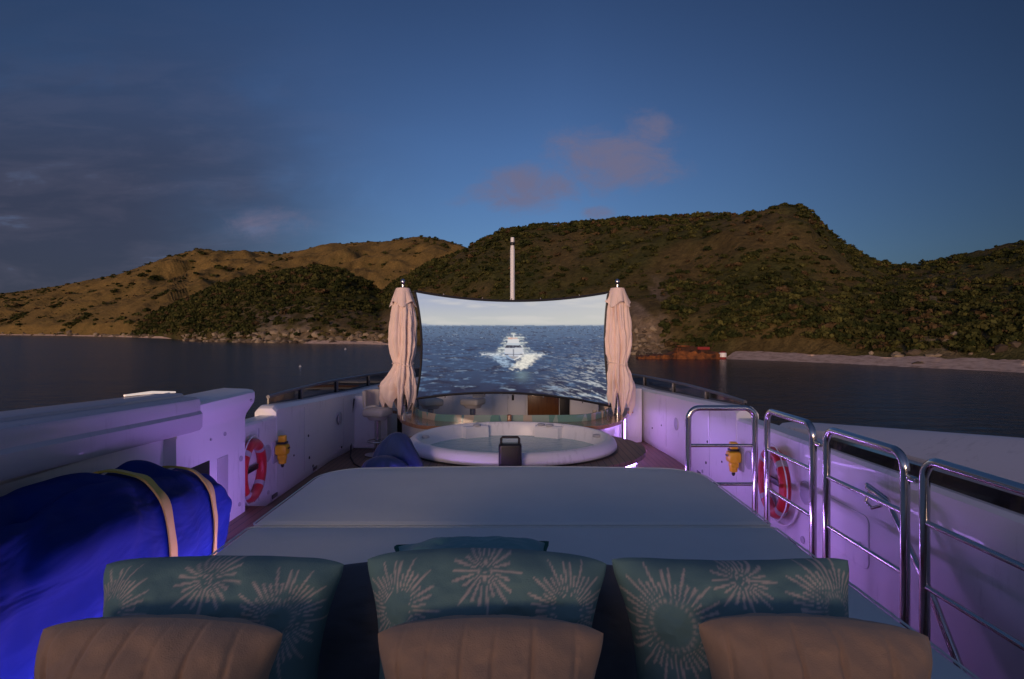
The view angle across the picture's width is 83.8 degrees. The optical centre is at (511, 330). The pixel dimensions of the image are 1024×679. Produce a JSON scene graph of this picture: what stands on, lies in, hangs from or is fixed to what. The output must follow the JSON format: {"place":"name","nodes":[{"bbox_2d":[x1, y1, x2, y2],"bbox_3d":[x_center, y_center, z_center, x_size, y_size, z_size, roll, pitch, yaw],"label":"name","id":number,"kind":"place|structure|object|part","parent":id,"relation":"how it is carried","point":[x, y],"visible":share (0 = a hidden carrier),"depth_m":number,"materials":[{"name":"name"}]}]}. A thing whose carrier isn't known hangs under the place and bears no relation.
{"place":"outdoors","nodes":[
{"label":"outdoors","id":0,"kind":"place"},
{"bbox_2d":[0,334,170,338],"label":"beach","id":1,"kind":"structure","parent":0,"point":[90,335],"depth_m":564.08,"materials":[{"name":"beige sand"}]},
{"bbox_2d":[306,340,387,344],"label":"beach","id":2,"kind":"structure","parent":0,"point":[343,342],"depth_m":236.72,"materials":[{"name":"beige sand"}]},
{"bbox_2d":[0,205,1023,359],"bbox_3d":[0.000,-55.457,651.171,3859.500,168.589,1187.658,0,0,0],"label":"hills","id":3,"kind":"structure","parent":0,"point":[647,312],"depth_m":221.40,"materials":[{"name":"green plant"}]},
{"bbox_2d":[1,325,1020,363],"bbox_3d":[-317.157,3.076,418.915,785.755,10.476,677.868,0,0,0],"label":"shore rocks","id":4,"kind":"object","parent":3,"relation":"on","point":[264,338],"visible":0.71,"depth_m":248.02,"materials":[{"name":"stone"}]},
{"bbox_2d":[0,202,1023,351],"bbox_3d":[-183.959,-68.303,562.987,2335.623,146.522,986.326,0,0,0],"label":"scrub","id":5,"kind":"object","parent":3,"relation":"on","point":[941,322],"visible":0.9,"depth_m":186.75,"materials":[{"name":"green plant"}]},
{"bbox_2d":[0,335,1023,437],"bbox_3d":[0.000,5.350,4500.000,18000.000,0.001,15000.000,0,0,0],"label":"sea","id":6,"kind":"structure","parent":0,"point":[38,371],"depth_m":64.02,"materials":[{"name":"blue liquid"}]},
{"bbox_2d":[636,343,726,358],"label":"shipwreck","id":7,"kind":"object","parent":6,"relation":"on","point":[685,351],"visible":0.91,"depth_m":108.12,"materials":[{"name":"metal"}]},
{"bbox_3d":[-0.125,4.165,7.200,6.430,3.770,20.400,0,0,0],"label":"yacht hull","id":8,"kind":"object","parent":6,"relation":"on","visible":0},
{"bbox_2d":[267,440,684,505],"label":"deck","id":9,"kind":"structure","parent":8,"relation":"on","point":[655,457],"depth_m":9.24,"materials":[{"name":"brown wood"}]},
{"bbox_2d":[0,460,231,678],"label":"tarpaulin bundle","id":10,"kind":"object","parent":9,"relation":"on","point":[65,540],"visible":0.78,"depth_m":3.06,"materials":[{"name":"blue fabric"}]},
{"bbox_2d":[224,506,278,547],"bbox_3d":[-2.600,2.040,5.200,0.750,0.220,2.200,0,0,0],"label":"side step","id":11,"kind":"object","parent":9,"relation":"on","point":[249,516],"visible":0.12,"depth_m":5.83,"materials":[{"name":"brown wood"}]},
{"bbox_2d":[245,367,419,505],"bbox_3d":[-2.526,1.545,8.490,1.956,1.411,17.582,0,0,9],"label":"bulwark","id":12,"kind":"object","parent":9,"relation":"on","point":[314,422],"visible":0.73,"depth_m":8.33,"materials":[{"name":"white metal"}]},
{"bbox_2d":[0,388,254,521],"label":"wing bulwark","id":13,"kind":"object","parent":12,"relation":"attached to","point":[202,432],"visible":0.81,"depth_m":4.20,"materials":[{"name":"white plastic"}]},
{"bbox_2d":[123,391,175,396],"bbox_3d":[-3.160,0.552,5.000,0.030,0.065,0.701,0,0,0],"label":"strip lamp","id":14,"kind":"object","parent":13,"relation":"attached to","point":[149,392],"visible":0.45,"depth_m":4.97,"materials":[{"name":"beige plastic"}]},
{"bbox_2d":[245,435,266,505],"bbox_3d":[-2.935,1.597,6.450,0.150,0.819,0.773,0,0,-1],"label":"lifebuoy","id":15,"kind":"object","parent":12,"relation":"attached to","point":[256,445],"visible":0.77,"depth_m":6.51,"materials":[{"name":"red plastic"}]},
{"bbox_2d":[272,435,289,466],"bbox_3d":[-2.905,1.525,7.220,0.191,0.404,0.170,0,0,0],"label":"lifebuoy light","id":16,"kind":"object","parent":12,"relation":"attached to","point":[280,448],"visible":1,"depth_m":7.17,"materials":[{"name":"yellow plastic"}]},
{"bbox_2d":[350,399,360,467],"bbox_3d":[-2.373,1.689,8.778,0.143,0.920,3.292,0,0,-19],"label":"power cable","id":17,"kind":"object","parent":9,"relation":"on","point":[351,445],"visible":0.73,"depth_m":9.94,"materials":[{"name":"black plastic"}]},
{"bbox_2d":[354,393,396,447],"bbox_3d":[-2.585,1.665,10.839,0.630,0.970,0.922,0,0,0],"label":"side locker","id":18,"kind":"object","parent":9,"relation":"on","point":[363,430],"visible":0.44,"depth_m":10.38,"materials":[{"name":"white plastic"}]},
{"bbox_3d":[-2.570,1.650,10.390,0.520,0.780,0.025,0,0,0],"label":"door","id":19,"kind":"part","parent":18,"relation":"part of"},
{"bbox_2d":[362,389,392,457],"bbox_3d":[-2.336,1.589,9.864,0.479,1.118,0.457,0,0,16],"label":"bar stool","id":20,"kind":"object","parent":9,"relation":"on","point":[376,415],"visible":0.83,"depth_m":9.80,"materials":[{"name":"grey plastic"}]},
{"bbox_2d":[361,432,423,467],"bbox_3d":[-1.310,1.637,6.203,0.688,1.015,0.837,0,0,19],"label":"bean bag","id":21,"kind":"object","parent":9,"relation":"on","point":[395,449],"visible":0.23,"depth_m":6.23,"materials":[{"name":"blue fabric"}]},
{"bbox_2d":[378,383,417,432],"bbox_3d":[-2.420,1.634,11.900,0.980,1.028,0.500,0,0,0],"label":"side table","id":22,"kind":"object","parent":9,"relation":"on","point":[399,426],"visible":0.02,"depth_m":11.85,"materials":[{"name":"wood"}]},
{"bbox_2d":[418,397,442,412],"bbox_3d":[-1.604,1.589,11.271,0.457,1.118,0.478,0,0,-34],"label":"bar stool","id":23,"kind":"object","parent":9,"relation":"on","point":[430,404],"visible":0.4,"depth_m":11.11,"materials":[{"name":"grey plastic"}]},
{"bbox_2d":[460,394,484,414],"bbox_3d":[-0.765,1.589,11.334,0.478,1.118,0.457,0,0,21],"label":"bar stool","id":24,"kind":"object","parent":9,"relation":"on","point":[474,402],"visible":0.39,"depth_m":11.20,"materials":[{"name":"grey plastic"}]},
{"bbox_2d":[419,394,598,414],"bbox_3d":[-0.075,1.650,13.178,4.050,1.000,0.845,0,0,0],"label":"bow locker","id":25,"kind":"object","parent":9,"relation":"on","point":[504,404],"visible":0.2,"depth_m":12.77,"materials":[{"name":"white plastic"}]},
{"bbox_3d":[-0.900,1.630,12.785,0.900,0.860,0.030,0,0,0],"label":"door","id":26,"kind":"part","parent":25,"relation":"part of","materials":[{"name":"white plastic"}]},
{"bbox_3d":[-0.250,1.630,12.785,0.300,0.860,0.030,0,0,0],"label":"door","id":27,"kind":"part","parent":25,"relation":"part of","materials":[{"name":"white plastic"}]},
{"bbox_3d":[0.115,1.630,12.777,0.370,0.860,0.045,0,0,0],"label":"door","id":28,"kind":"part","parent":25,"relation":"part of","materials":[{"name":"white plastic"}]},
{"bbox_3d":[0.700,1.630,12.780,0.700,0.880,0.040,0,0,0],"label":"wooden door","id":29,"kind":"part","parent":25,"relation":"part of","materials":[{"name":"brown wood"}]},
{"bbox_3d":[1.560,1.630,12.780,0.500,0.860,0.030,0,0,0],"label":"door","id":30,"kind":"part","parent":25,"relation":"part of","materials":[{"name":"white plastic"}]},
{"bbox_2d":[392,402,632,438],"bbox_3d":[0.000,1.730,9.712,4.500,0.840,2.077,0,0,0],"label":"bar counter","id":31,"kind":"object","parent":9,"relation":"on","point":[417,420],"visible":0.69,"depth_m":9.12,"materials":[{"name":"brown wood"}]},
{"bbox_2d":[379,279,416,414],"bbox_3d":[-1.990,0.297,10.006,0.698,2.419,0.540,0,0,0],"label":"closed umbrella","id":32,"kind":"object","parent":31,"relation":"on","point":[398,386],"visible":1,"depth_m":9.84,"materials":[{"name":"beige fabric"}]},
{"bbox_2d":[405,290,615,409],"bbox_3d":[-0.031,0.343,9.970,3.749,2.110,0.079,0,0,0],"label":"cinema screen","id":33,"kind":"object","parent":31,"relation":"on","point":[554,347],"visible":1,"depth_m":9.97,"materials":[{"name":"multicoloured"}]},
{"bbox_2d":[604,279,635,415],"bbox_3d":[1.894,0.298,10.009,0.591,2.419,0.518,0,0,0],"label":"closed umbrella","id":34,"kind":"object","parent":31,"relation":"on","point":[621,389],"visible":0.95,"depth_m":9.85,"materials":[{"name":"beige fabric"}]},
{"bbox_2d":[510,237,514,299],"bbox_3d":[0.011,-0.052,13.750,0.110,4.405,0.110,0,0,0],"label":"mast","id":35,"kind":"object","parent":9,"relation":"on","point":[512,270],"visible":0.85,"depth_m":13.70,"materials":[{"name":"white metal"}]},
{"bbox_2d":[408,436,645,466],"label":"tub platform","id":36,"kind":"structure","parent":9,"relation":"on","point":[629,453],"depth_m":6.97,"materials":[{"name":"brown wood"}]},
{"bbox_2d":[499,436,521,465],"bbox_3d":[-0.020,1.359,6.340,0.255,0.382,0.159,0,0,0],"label":"portable speaker","id":37,"kind":"object","parent":36,"relation":"on","point":[510,453],"visible":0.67,"depth_m":6.26},
{"bbox_2d":[410,421,618,465],"bbox_3d":[0.000,1.696,7.650,2.824,0.609,2.479,0,0,0],"label":"hot tub","id":38,"kind":"object","parent":36,"relation":"on","point":[542,444],"visible":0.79,"depth_m":7.93,"materials":[{"name":"plastic"}]},
{"bbox_2d":[209,466,979,678],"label":"sunpad","id":39,"kind":"object","parent":9,"relation":"on","point":[606,515],"visible":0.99,"depth_m":4.12,"materials":[{"name":"grey fabric"}]},
{"bbox_2d":[34,614,282,678],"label":"throw pillow","id":40,"kind":"object","parent":39,"relation":"on","point":[173,646],"visible":1,"depth_m":1.31,"materials":[{"name":"beige fabric"}]},
{"bbox_2d":[103,555,343,678],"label":"throw pillow","id":41,"kind":"object","parent":39,"relation":"on","point":[290,599],"visible":0.68,"depth_m":1.60,"materials":[{"name":"teal fabric"}]},
{"bbox_2d":[317,562,636,678],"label":"back cushion","id":42,"kind":"object","parent":39,"relation":"on","point":[349,649],"visible":0.24,"depth_m":1.88,"materials":[{"name":"fabric"}]},
{"bbox_2d":[394,536,548,551],"bbox_3d":[-0.148,0.893,2.123,0.613,0.198,0.312,0,0,-4],"label":"throw pillow","id":43,"kind":"object","parent":42,"relation":"on","point":[483,542],"visible":0.16,"depth_m":2.17,"materials":[{"name":"teal fabric"}]},
{"bbox_2d":[368,548,605,678],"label":"throw pillow","id":44,"kind":"object","parent":39,"relation":"on","point":[414,585],"visible":0.48,"depth_m":1.59,"materials":[{"name":"teal fabric"}]},
{"bbox_2d":[378,614,602,678],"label":"throw pillow","id":45,"kind":"object","parent":39,"relation":"on","point":[502,646],"visible":1,"depth_m":1.31,"materials":[{"name":"beige fabric"}]},
{"bbox_2d":[612,557,848,678],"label":"throw pillow","id":46,"kind":"object","parent":39,"relation":"on","point":[671,605],"visible":0.66,"depth_m":1.59,"materials":[{"name":"teal fabric"}]},
{"bbox_2d":[699,613,932,678],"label":"throw pillow","id":47,"kind":"object","parent":39,"relation":"on","point":[776,646],"visible":1,"depth_m":1.31,"materials":[{"name":"beige fabric"}]},
{"bbox_2d":[619,386,641,442],"bbox_3d":[2.330,1.625,11.364,0.340,1.050,0.872,0,0,0],"label":"side locker","id":48,"kind":"object","parent":9,"relation":"on","point":[633,426],"visible":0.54,"depth_m":10.93,"materials":[{"name":"white plastic"}]},
{"bbox_3d":[2.330,1.610,10.940,0.240,0.860,0.025,0,0,0],"label":"door","id":49,"kind":"part","parent":48,"relation":"part of","materials":[{"name":"white plastic"}]},
{"bbox_2d":[685,405,757,515],"bbox_3d":[2.080,1.442,5.660,0.770,1.411,0.110,0,0,0],"label":"railing","id":50,"kind":"object","parent":9,"relation":"on","point":[753,445],"visible":0.66,"depth_m":5.64,"materials":[{"name":"silver metal"}]},
{"bbox_2d":[764,409,822,557],"bbox_3d":[2.460,1.442,5.045,0.110,1.411,1.020,0,0,0],"label":"railing","id":51,"kind":"object","parent":9,"relation":"on","point":[814,443],"visible":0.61,"depth_m":4.78,"materials":[{"name":"silver metal"}]},
{"bbox_2d":[599,373,1023,678],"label":"bulwark","id":52,"kind":"object","parent":9,"relation":"on","point":[987,587],"visible":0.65,"depth_m":4.19,"materials":[{"name":"white metal"}]},
{"bbox_2d":[725,441,743,475],"bbox_3d":[2.655,1.535,6.840,0.191,0.404,0.170,0,0,0],"label":"lifebuoy light","id":53,"kind":"object","parent":52,"relation":"attached to","point":[735,457],"visible":0.99,"depth_m":6.79,"materials":[{"name":"yellow plastic"}]},
{"bbox_2d":[758,443,797,526],"bbox_3d":[2.655,1.558,5.790,0.150,0.819,0.773,0,0,1],"label":"lifebuoy","id":54,"kind":"object","parent":52,"relation":"attached to","point":[780,509],"visible":0.73,"depth_m":5.56,"materials":[{"name":"red plastic"}]},
{"bbox_2d":[823,427,918,628],"bbox_3d":[2.460,1.442,3.987,0.110,1.411,1.055,0,0,0],"label":"railing","id":55,"kind":"object","parent":9,"relation":"on","point":[903,509],"visible":0.69,"depth_m":3.73,"materials":[{"name":"silver metal"}]},
{"bbox_2d":[864,482,965,672],"bbox_3d":[2.612,1.644,3.720,0.095,0.994,1.212,0,0,5],"label":"ladder handrail","id":56,"kind":"object","parent":9,"relation":"on","point":[941,620],"visible":0.74,"depth_m":3.50,"materials":[{"name":"silver metal"}]},
{"bbox_2d":[919,458,1023,650],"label":"railing","id":57,"kind":"object","parent":9,"relation":"on","point":[926,524],"visible":0.96,"depth_m":3.25,"materials":[{"name":"silver metal"}]},
{"bbox_2d":[0,0,1023,292],"label":"sky","id":58,"kind":"structure","parent":0,"point":[134,133],"materials":[{"name":"blue"}]},
{"bbox_2d":[726,351,1023,372],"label":"beach","id":59,"kind":"structure","parent":0,"point":[986,364],"depth_m":89.85,"materials":[{"name":"beige sand"}]}
]}

